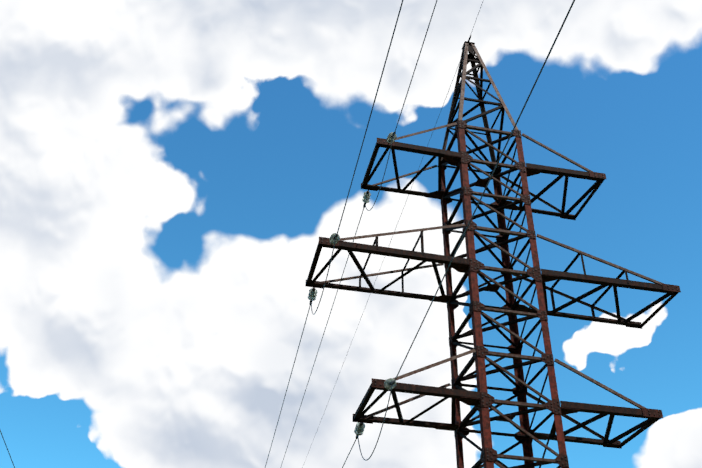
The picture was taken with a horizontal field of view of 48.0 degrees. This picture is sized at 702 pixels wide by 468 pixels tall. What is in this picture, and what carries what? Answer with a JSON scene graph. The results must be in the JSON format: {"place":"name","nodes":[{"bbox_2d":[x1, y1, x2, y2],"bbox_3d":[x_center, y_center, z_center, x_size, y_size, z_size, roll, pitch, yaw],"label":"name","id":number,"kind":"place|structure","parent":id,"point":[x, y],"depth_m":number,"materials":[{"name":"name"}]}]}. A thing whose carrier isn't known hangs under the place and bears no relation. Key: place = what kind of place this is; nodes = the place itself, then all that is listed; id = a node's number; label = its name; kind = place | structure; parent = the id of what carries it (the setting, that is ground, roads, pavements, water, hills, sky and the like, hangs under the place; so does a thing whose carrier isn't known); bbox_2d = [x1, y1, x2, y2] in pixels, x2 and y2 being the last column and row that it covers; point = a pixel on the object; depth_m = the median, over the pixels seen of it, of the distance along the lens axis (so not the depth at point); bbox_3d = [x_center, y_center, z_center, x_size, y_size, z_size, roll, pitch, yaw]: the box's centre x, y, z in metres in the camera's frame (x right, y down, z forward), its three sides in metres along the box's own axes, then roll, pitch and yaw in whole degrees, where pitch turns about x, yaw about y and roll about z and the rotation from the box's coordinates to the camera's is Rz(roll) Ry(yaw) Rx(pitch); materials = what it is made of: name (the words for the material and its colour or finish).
{"place":"outdoors","nodes":[
{"label":"outdoors","id":0,"kind":"place"},
{"bbox_2d":[0,0,680,467],"bbox_3d":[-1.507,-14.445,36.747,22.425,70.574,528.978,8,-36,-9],"label":"transmission tower","id":1,"kind":"structure","parent":0,"point":[480,400],"depth_m":23.21,"materials":[{"name":"red metal"}]},
{"bbox_2d":[0,0,701,467],"label":"sky","id":2,"kind":"structure","parent":0,"point":[173,173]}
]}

